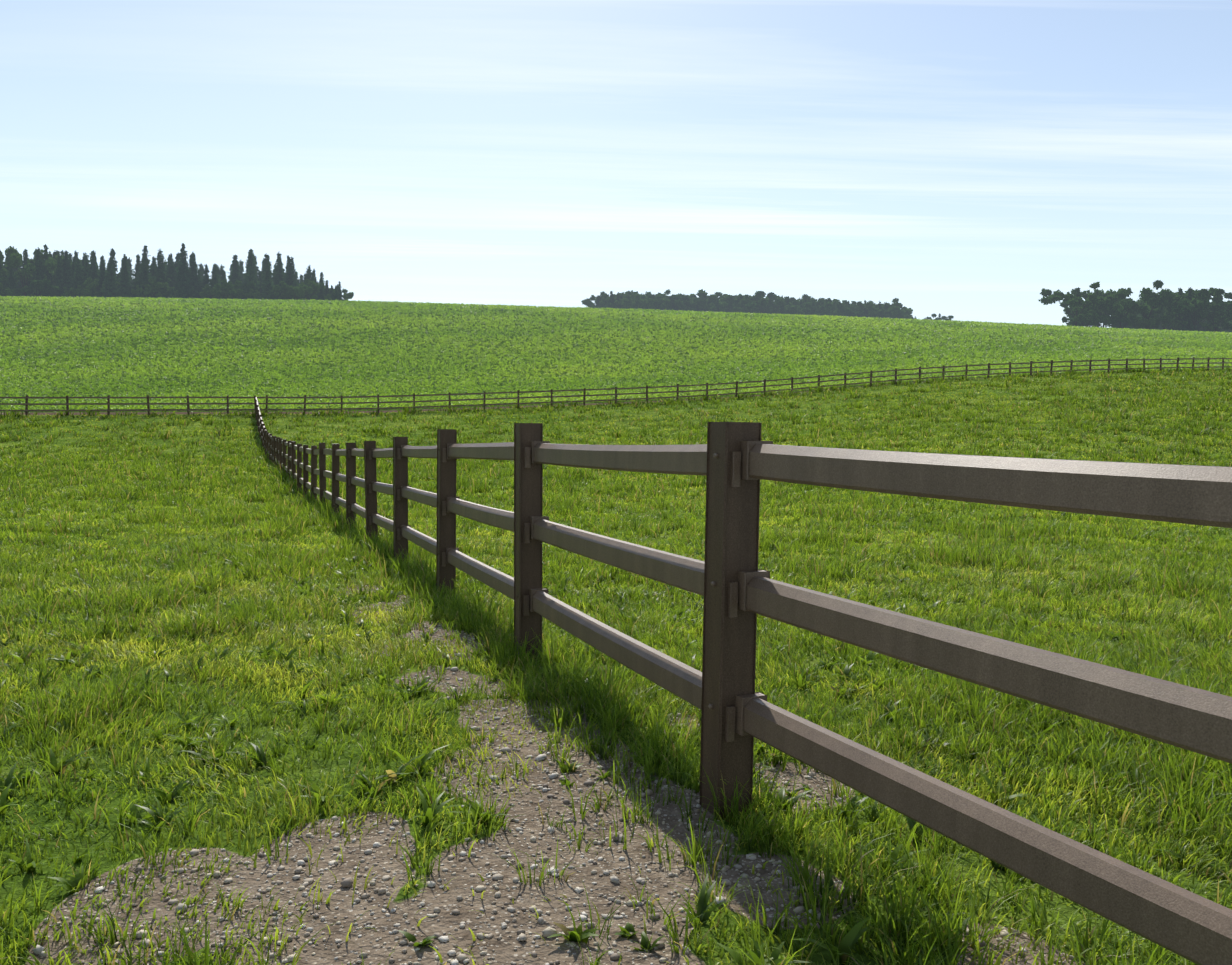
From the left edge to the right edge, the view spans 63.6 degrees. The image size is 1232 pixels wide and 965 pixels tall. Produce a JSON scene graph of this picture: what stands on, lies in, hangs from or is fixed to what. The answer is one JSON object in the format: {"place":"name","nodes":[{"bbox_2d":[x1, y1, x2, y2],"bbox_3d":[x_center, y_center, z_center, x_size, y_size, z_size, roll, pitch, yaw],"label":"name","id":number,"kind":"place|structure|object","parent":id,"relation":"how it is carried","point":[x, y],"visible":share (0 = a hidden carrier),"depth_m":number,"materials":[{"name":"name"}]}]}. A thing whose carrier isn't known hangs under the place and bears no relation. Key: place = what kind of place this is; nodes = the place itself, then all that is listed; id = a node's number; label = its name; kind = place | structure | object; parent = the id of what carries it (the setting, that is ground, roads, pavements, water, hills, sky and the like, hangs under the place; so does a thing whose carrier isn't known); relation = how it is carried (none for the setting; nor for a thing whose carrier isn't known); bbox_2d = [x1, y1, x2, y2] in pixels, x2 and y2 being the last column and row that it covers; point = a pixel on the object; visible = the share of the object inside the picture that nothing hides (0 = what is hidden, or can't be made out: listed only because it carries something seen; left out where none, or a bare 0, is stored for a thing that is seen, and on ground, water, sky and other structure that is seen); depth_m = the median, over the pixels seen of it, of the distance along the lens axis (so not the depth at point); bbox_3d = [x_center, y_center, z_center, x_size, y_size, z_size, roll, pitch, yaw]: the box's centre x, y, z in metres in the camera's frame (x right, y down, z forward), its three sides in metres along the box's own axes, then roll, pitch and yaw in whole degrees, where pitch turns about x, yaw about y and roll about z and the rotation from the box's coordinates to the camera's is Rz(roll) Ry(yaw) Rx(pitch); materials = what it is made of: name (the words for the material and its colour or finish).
{"place":"outdoors","nodes":[
{"label":"outdoors","id":0,"kind":"place"},
{"bbox_2d":[0,298,1231,964],"bbox_3d":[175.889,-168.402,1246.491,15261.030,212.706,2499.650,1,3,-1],"label":"ground","id":1,"kind":"structure","parent":0,"point":[462,882],"depth_m":3.23,"materials":[{"name":"plant"}]},
{"bbox_2d":[0,286,13,296],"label":"bush","id":2,"kind":"object","parent":1,"relation":"on","point":[7,291],"visible":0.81,"depth_m":453.42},
{"bbox_2d":[4,267,21,295],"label":"tree","id":3,"kind":"object","parent":1,"relation":"on","point":[10,281],"visible":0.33,"depth_m":461.08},
{"bbox_2d":[15,249,28,295],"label":"tree","id":4,"kind":"object","parent":1,"relation":"on","point":[25,256],"visible":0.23,"depth_m":491.18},
{"bbox_2d":[0,246,57,295],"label":"tree","id":5,"kind":"object","parent":1,"relation":"on","point":[14,259],"visible":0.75,"depth_m":461.72,"materials":[{"name":"plant"}]},
{"bbox_2d":[18,279,59,296],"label":"tree","id":6,"kind":"object","parent":1,"relation":"on","point":[42,283],"visible":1,"depth_m":456.08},
{"bbox_2d":[27,247,52,296],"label":"tree","id":7,"kind":"object","parent":1,"relation":"on","point":[38,272],"visible":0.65,"depth_m":463.58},
{"bbox_2d":[42,244,54,296],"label":"tree","id":8,"kind":"object","parent":1,"relation":"on","point":[49,275],"visible":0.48,"depth_m":471.20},
{"bbox_2d":[32,255,80,285],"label":"tree","id":9,"kind":"object","parent":1,"relation":"on","point":[55,260],"visible":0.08,"depth_m":481.07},
{"bbox_2d":[52,254,64,296],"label":"tree","id":10,"kind":"object","parent":1,"relation":"on","point":[59,282],"visible":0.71,"depth_m":470.16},
{"bbox_2d":[61,250,69,281],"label":"tree","id":11,"kind":"object","parent":1,"relation":"on","point":[65,258],"visible":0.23,"depth_m":474.24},
{"bbox_2d":[62,259,71,293],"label":"tree","id":12,"kind":"object","parent":1,"relation":"on","point":[68,267],"visible":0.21,"depth_m":472.62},
{"bbox_2d":[63,287,75,297],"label":"bush","id":13,"kind":"object","parent":1,"relation":"on","point":[68,293],"visible":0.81,"depth_m":456.25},
{"bbox_2d":[71,259,84,296],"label":"tree","id":14,"kind":"object","parent":1,"relation":"on","point":[78,277],"visible":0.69,"depth_m":460.64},
{"bbox_2d":[74,286,90,296],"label":"bush","id":15,"kind":"object","parent":1,"relation":"on","point":[79,289],"visible":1,"depth_m":453.86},
{"bbox_2d":[82,256,93,296],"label":"tree","id":16,"kind":"object","parent":1,"relation":"on","point":[86,267],"visible":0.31,"depth_m":463.93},
{"bbox_2d":[89,250,99,279],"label":"tree","id":17,"kind":"object","parent":1,"relation":"on","point":[94,271],"visible":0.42,"depth_m":468.94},
{"bbox_2d":[96,262,105,296],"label":"tree","id":18,"kind":"object","parent":1,"relation":"on","point":[102,274],"visible":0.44,"depth_m":463.38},
{"bbox_2d":[99,257,120,297],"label":"tree","id":19,"kind":"object","parent":1,"relation":"on","point":[110,289],"visible":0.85,"depth_m":457.56,"materials":[{"name":"plant"}]},
{"bbox_2d":[107,248,119,292],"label":"tree","id":20,"kind":"object","parent":1,"relation":"on","point":[112,253],"visible":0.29,"depth_m":485.53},
{"bbox_2d":[117,254,131,297],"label":"tree","id":21,"kind":"object","parent":1,"relation":"on","point":[124,289],"visible":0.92,"depth_m":462.85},
{"bbox_2d":[131,255,140,295],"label":"tree","id":22,"kind":"object","parent":1,"relation":"on","point":[136,269],"visible":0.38,"depth_m":468.68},
{"bbox_2d":[131,285,148,297],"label":"bush","id":23,"kind":"object","parent":1,"relation":"on","point":[141,290],"visible":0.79,"depth_m":456.08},
{"bbox_2d":[135,254,155,298],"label":"tree","id":24,"kind":"object","parent":1,"relation":"on","point":[144,275],"visible":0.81,"depth_m":459.80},
{"bbox_2d":[134,282,164,297],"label":"tree","id":25,"kind":"object","parent":1,"relation":"on","point":[154,285],"visible":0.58,"depth_m":458.36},
{"bbox_2d":[149,256,155,279],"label":"tree","id":26,"kind":"object","parent":1,"relation":"on","point":[152,270],"visible":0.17,"depth_m":475.94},
{"bbox_2d":[139,278,167,297],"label":"tree","id":27,"kind":"object","parent":1,"relation":"on","point":[163,285],"visible":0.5,"depth_m":458.62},
{"bbox_2d":[152,249,170,297],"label":"tree","id":28,"kind":"object","parent":1,"relation":"on","point":[160,275],"visible":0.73,"depth_m":467.15,"materials":[{"name":"plant"}]},
{"bbox_2d":[166,253,175,297],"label":"tree","id":29,"kind":"object","parent":1,"relation":"on","point":[170,271],"visible":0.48,"depth_m":488.11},
{"bbox_2d":[176,281,185,297],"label":"tree","id":30,"kind":"object","parent":1,"relation":"on","point":[180,293],"visible":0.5,"depth_m":454.51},
{"bbox_2d":[173,243,193,298],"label":"tree","id":31,"kind":"object","parent":1,"relation":"on","point":[184,276],"visible":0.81,"depth_m":461.89,"materials":[{"name":"plant"}]},
{"bbox_2d":[188,254,202,298],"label":"tree","id":32,"kind":"object","parent":1,"relation":"on","point":[195,280],"visible":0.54,"depth_m":471.52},
{"bbox_2d":[201,264,209,297],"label":"tree","id":33,"kind":"object","parent":1,"relation":"on","point":[206,279],"visible":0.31,"depth_m":478.73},
{"bbox_2d":[199,284,225,298],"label":"bush","id":34,"kind":"object","parent":1,"relation":"on","point":[204,293],"visible":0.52,"depth_m":461.99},
{"bbox_2d":[207,263,223,299],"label":"tree","id":35,"kind":"object","parent":1,"relation":"on","point":[214,280],"visible":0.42,"depth_m":469.51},
{"bbox_2d":[214,280,238,297],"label":"tree","id":36,"kind":"object","parent":1,"relation":"on","point":[226,286],"visible":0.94,"depth_m":453.93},
{"bbox_2d":[228,255,242,298],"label":"tree","id":37,"kind":"object","parent":1,"relation":"on","point":[234,276],"visible":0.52,"depth_m":506.95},
{"bbox_2d":[224,288,247,298],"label":"bush","id":38,"kind":"object","parent":1,"relation":"on","point":[240,291],"visible":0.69,"depth_m":458.22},
{"bbox_2d":[229,280,261,298],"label":"tree","id":39,"kind":"object","parent":1,"relation":"on","point":[242,286],"visible":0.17,"depth_m":466.91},
{"bbox_2d":[241,251,258,299],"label":"tree","id":40,"kind":"object","parent":1,"relation":"on","point":[250,261],"visible":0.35,"depth_m":476.49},
{"bbox_2d":[243,266,256,298],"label":"tree","id":41,"kind":"object","parent":1,"relation":"on","point":[251,278],"visible":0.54,"depth_m":464.38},
{"bbox_2d":[240,251,260,294],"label":"tree","id":42,"kind":"object","parent":1,"relation":"on","point":[257,281],"visible":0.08,"depth_m":485.61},
{"bbox_2d":[246,288,260,298],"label":"bush","id":43,"kind":"object","parent":1,"relation":"on","point":[251,294],"visible":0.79,"depth_m":460.55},
{"bbox_2d":[260,253,271,298],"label":"tree","id":44,"kind":"object","parent":1,"relation":"on","point":[266,258],"visible":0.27,"depth_m":487.09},
{"bbox_2d":[260,262,275,299],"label":"tree","id":45,"kind":"object","parent":1,"relation":"on","point":[267,285],"visible":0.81,"depth_m":459.37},
{"bbox_2d":[272,252,284,285],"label":"tree","id":46,"kind":"object","parent":1,"relation":"on","point":[276,263],"visible":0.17,"depth_m":484.50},
{"bbox_2d":[273,256,284,299],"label":"tree","id":47,"kind":"object","parent":1,"relation":"on","point":[279,276],"visible":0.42,"depth_m":480.39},
{"bbox_2d":[267,281,293,299],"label":"tree","id":48,"kind":"object","parent":1,"relation":"on","point":[277,289],"visible":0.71,"depth_m":457.16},
{"bbox_2d":[278,291,301,299],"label":"tree","id":49,"kind":"object","parent":1,"relation":"on","point":[285,296],"visible":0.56,"depth_m":459.55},
{"bbox_2d":[283,262,297,299],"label":"tree","id":50,"kind":"object","parent":1,"relation":"on","point":[291,281],"visible":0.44,"depth_m":470.84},
{"bbox_2d":[286,257,301,299],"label":"tree","id":51,"kind":"object","parent":1,"relation":"on","point":[294,271],"visible":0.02,"depth_m":484.51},
{"bbox_2d":[287,282,311,298],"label":"tree","id":52,"kind":"object","parent":1,"relation":"on","point":[295,290],"visible":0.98,"depth_m":456.63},
{"bbox_2d":[302,266,311,299],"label":"tree","id":53,"kind":"object","parent":1,"relation":"on","point":[308,275],"visible":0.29,"depth_m":488.08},
{"bbox_2d":[296,279,325,299],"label":"tree","id":54,"kind":"object","parent":1,"relation":"on","point":[315,287],"visible":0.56,"depth_m":464.97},
{"bbox_2d":[334,289,353,300],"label":"bush","id":55,"kind":"object","parent":1,"relation":"on","point":[349,295],"visible":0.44,"depth_m":498.59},
{"bbox_2d":[33,585,1074,964],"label":"pebbles","id":56,"kind":"object","parent":1,"relation":"on","point":[345,883],"visible":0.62,"depth_m":2.78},
{"bbox_2d":[581,291,606,307],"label":"tree","id":57,"kind":"object","parent":1,"relation":"on","point":[589,303],"visible":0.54,"depth_m":712.00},
{"bbox_2d":[599,293,622,308],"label":"tree","id":58,"kind":"object","parent":1,"relation":"on","point":[604,301],"visible":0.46,"depth_m":694.87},
{"bbox_2d":[0,365,1231,964],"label":"grass","id":59,"kind":"structure","parent":1,"relation":"on","point":[620,709],"depth_m":5.83,"materials":[{"name":"plant"}]},
{"bbox_2d":[0,296,1231,411],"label":"crop plants","id":60,"kind":"object","parent":1,"relation":"on","point":[1187,343],"visible":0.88,"depth_m":179.26,"materials":[{"name":"green plant"}]},
{"bbox_2d":[0,357,1231,415],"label":"fence","id":61,"kind":"object","parent":1,"relation":"on","point":[108,404],"visible":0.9,"depth_m":74.37,"materials":[{"name":"wood"}]},
{"bbox_2d":[619,294,642,308],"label":"tree","id":62,"kind":"object","parent":1,"relation":"on","point":[630,304],"visible":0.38,"depth_m":677.91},
{"bbox_2d":[614,293,655,308],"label":"tree","id":63,"kind":"object","parent":1,"relation":"on","point":[626,301],"visible":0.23,"depth_m":678.73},
{"bbox_2d":[621,294,653,309],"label":"tree","id":64,"kind":"object","parent":1,"relation":"on","point":[637,298],"visible":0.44,"depth_m":679.43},
{"bbox_2d":[641,289,670,307],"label":"tree","id":65,"kind":"object","parent":1,"relation":"on","point":[667,292],"visible":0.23,"depth_m":681.71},
{"bbox_2d":[642,296,671,309],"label":"tree","id":66,"kind":"object","parent":1,"relation":"on","point":[668,303],"visible":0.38,"depth_m":681.29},
{"bbox_2d":[653,294,682,310],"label":"tree","id":67,"kind":"object","parent":1,"relation":"on","point":[663,306],"visible":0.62,"depth_m":680.09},
{"bbox_2d":[656,301,696,310],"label":"tree","id":68,"kind":"object","parent":1,"relation":"on","point":[692,304],"visible":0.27,"depth_m":686.39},
{"bbox_2d":[665,294,695,309],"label":"tree","id":69,"kind":"object","parent":1,"relation":"on","point":[684,297],"visible":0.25,"depth_m":688.52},
{"bbox_2d":[685,298,715,311],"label":"tree","id":70,"kind":"object","parent":1,"relation":"on","point":[704,301],"visible":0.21,"depth_m":690.29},
{"bbox_2d":[684,289,722,311],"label":"tree","id":71,"kind":"object","parent":1,"relation":"on","point":[716,295],"visible":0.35,"depth_m":693.72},
{"bbox_2d":[701,292,728,311],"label":"tree","id":72,"kind":"object","parent":1,"relation":"on","point":[712,308],"visible":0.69,"depth_m":685.87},
{"bbox_2d":[718,294,758,312],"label":"tree","id":73,"kind":"object","parent":1,"relation":"on","point":[737,308],"visible":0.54,"depth_m":681.34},
{"bbox_2d":[254,395,1231,964],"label":"fence","id":74,"kind":"object","parent":1,"relation":"on","point":[728,581],"visible":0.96,"depth_m":2.82,"materials":[{"name":"wood"}]},
{"bbox_2d":[734,294,764,312],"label":"tree","id":75,"kind":"object","parent":1,"relation":"on","point":[745,310],"visible":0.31,"depth_m":683.04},
{"bbox_2d":[725,291,775,313],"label":"tree","id":76,"kind":"object","parent":1,"relation":"on","point":[751,305],"visible":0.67,"depth_m":680.41,"materials":[{"name":"plant"}]},
{"bbox_2d":[738,296,776,313],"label":"tree","id":77,"kind":"object","parent":1,"relation":"on","point":[771,309],"visible":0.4,"depth_m":691.73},
{"bbox_2d":[767,297,804,314],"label":"tree","id":78,"kind":"object","parent":1,"relation":"on","point":[788,309],"visible":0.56,"depth_m":686.37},
{"bbox_2d":[792,294,824,314],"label":"tree","id":79,"kind":"object","parent":1,"relation":"on","point":[818,302],"visible":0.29,"depth_m":704.62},
{"bbox_2d":[800,298,835,315],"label":"tree","id":80,"kind":"object","parent":1,"relation":"on","point":[821,310],"visible":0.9,"depth_m":687.06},
{"bbox_2d":[826,307,861,316],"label":"tree","id":81,"kind":"object","parent":1,"relation":"on","point":[835,312],"visible":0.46,"depth_m":694.37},
{"bbox_2d":[836,301,862,316],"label":"tree","id":82,"kind":"object","parent":1,"relation":"on","point":[840,306],"visible":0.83,"depth_m":685.12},
{"bbox_2d":[858,302,889,317],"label":"tree","id":83,"kind":"object","parent":1,"relation":"on","point":[868,306],"visible":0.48,"depth_m":689.32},
{"bbox_2d":[867,302,904,317],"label":"tree","id":84,"kind":"object","parent":1,"relation":"on","point":[894,311],"visible":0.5,"depth_m":688.39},
{"bbox_2d":[873,298,909,318],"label":"tree","id":85,"kind":"object","parent":1,"relation":"on","point":[895,300],"visible":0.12,"depth_m":698.43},
{"bbox_2d":[885,303,913,318],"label":"tree","id":86,"kind":"object","parent":1,"relation":"on","point":[908,311],"visible":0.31,"depth_m":708.77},
{"bbox_2d":[1038,282,1099,325],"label":"tree","id":87,"kind":"object","parent":1,"relation":"on","point":[1068,298],"visible":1,"depth_m":445.50,"materials":[{"name":"plant"}]},
{"bbox_2d":[1068,287,1085,325],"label":"tree","id":88,"kind":"object","parent":1,"relation":"on","point":[1072,322],"visible":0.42,"depth_m":464.70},
{"bbox_2d":[1059,290,1109,326],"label":"tree","id":89,"kind":"object","parent":1,"relation":"on","point":[1084,294],"visible":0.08,"depth_m":497.66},
{"bbox_2d":[1073,310,1099,325],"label":"tree","id":90,"kind":"object","parent":1,"relation":"on","point":[1087,314],"visible":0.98,"depth_m":441.94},
{"bbox_2d":[1063,288,1136,326],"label":"tree","id":91,"kind":"object","parent":1,"relation":"on","point":[1107,293],"visible":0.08,"depth_m":472.73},
{"bbox_2d":[1090,315,1110,326],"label":"tree","id":92,"kind":"object","parent":1,"relation":"on","point":[1103,320],"visible":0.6,"depth_m":441.36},
{"bbox_2d":[1078,294,1138,327],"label":"tree","id":93,"kind":"object","parent":1,"relation":"on","point":[1102,305],"visible":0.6,"depth_m":447.34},
{"bbox_2d":[1085,289,1136,327],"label":"tree","id":94,"kind":"object","parent":1,"relation":"on","point":[1098,293],"visible":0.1,"depth_m":467.00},
{"bbox_2d":[1094,296,1136,327],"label":"tree","id":95,"kind":"object","parent":1,"relation":"on","point":[1121,307],"visible":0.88,"depth_m":444.22,"materials":[{"name":"plant"}]},
{"bbox_2d":[1105,314,1135,327],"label":"tree","id":96,"kind":"object","parent":1,"relation":"on","point":[1114,320],"visible":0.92,"depth_m":443.01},
{"bbox_2d":[1134,314,1156,328],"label":"tree","id":97,"kind":"object","parent":1,"relation":"on","point":[1140,319],"visible":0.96,"depth_m":438.36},
{"bbox_2d":[1116,280,1177,328],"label":"tree","id":98,"kind":"object","parent":1,"relation":"on","point":[1149,297],"visible":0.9,"depth_m":439.48,"materials":[{"name":"plant"}]},
{"bbox_2d":[1135,303,1169,329],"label":"tree","id":99,"kind":"object","parent":1,"relation":"on","point":[1158,311],"visible":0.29,"depth_m":448.27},
{"bbox_2d":[1136,288,1173,329],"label":"tree","id":100,"kind":"object","parent":1,"relation":"on","point":[1141,303],"visible":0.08,"depth_m":534.14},
{"bbox_2d":[1146,314,1187,329],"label":"tree","id":101,"kind":"object","parent":1,"relation":"on","point":[1163,319],"visible":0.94,"depth_m":439.16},
{"bbox_2d":[1161,316,1182,329],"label":"tree","id":102,"kind":"object","parent":1,"relation":"on","point":[1175,325],"visible":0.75,"depth_m":445.39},
{"bbox_2d":[1156,291,1203,325],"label":"tree","id":103,"kind":"object","parent":1,"relation":"on","point":[1189,309],"visible":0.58,"depth_m":439.04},
{"bbox_2d":[1148,287,1215,316],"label":"tree","id":104,"kind":"object","parent":1,"relation":"on","point":[1183,296],"visible":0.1,"depth_m":447.99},
{"bbox_2d":[1179,287,1196,330],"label":"tree","id":105,"kind":"object","parent":1,"relation":"on","point":[1189,326],"visible":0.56,"depth_m":443.70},
{"bbox_2d":[1164,292,1231,331],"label":"tree","id":106,"kind":"object","parent":1,"relation":"on","point":[1217,303],"visible":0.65,"depth_m":446.77,"materials":[{"name":"plant"}]},
{"bbox_2d":[1172,289,1231,328],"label":"tree","id":107,"kind":"object","parent":1,"relation":"on","point":[1201,315],"visible":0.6,"depth_m":438.43,"materials":[{"name":"plant"}]},
{"bbox_2d":[1199,321,1216,330],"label":"tree","id":108,"kind":"object","parent":1,"relation":"on","point":[1203,324],"visible":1,"depth_m":437.99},
{"bbox_2d":[1207,318,1231,331],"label":"tree","id":109,"kind":"object","parent":1,"relation":"on","point":[1224,324],"visible":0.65,"depth_m":440.48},
{"bbox_2d":[0,0,1231,327],"label":"sky","id":110,"kind":"structure","parent":0,"point":[965,160],"materials":[{"name":"blue"}]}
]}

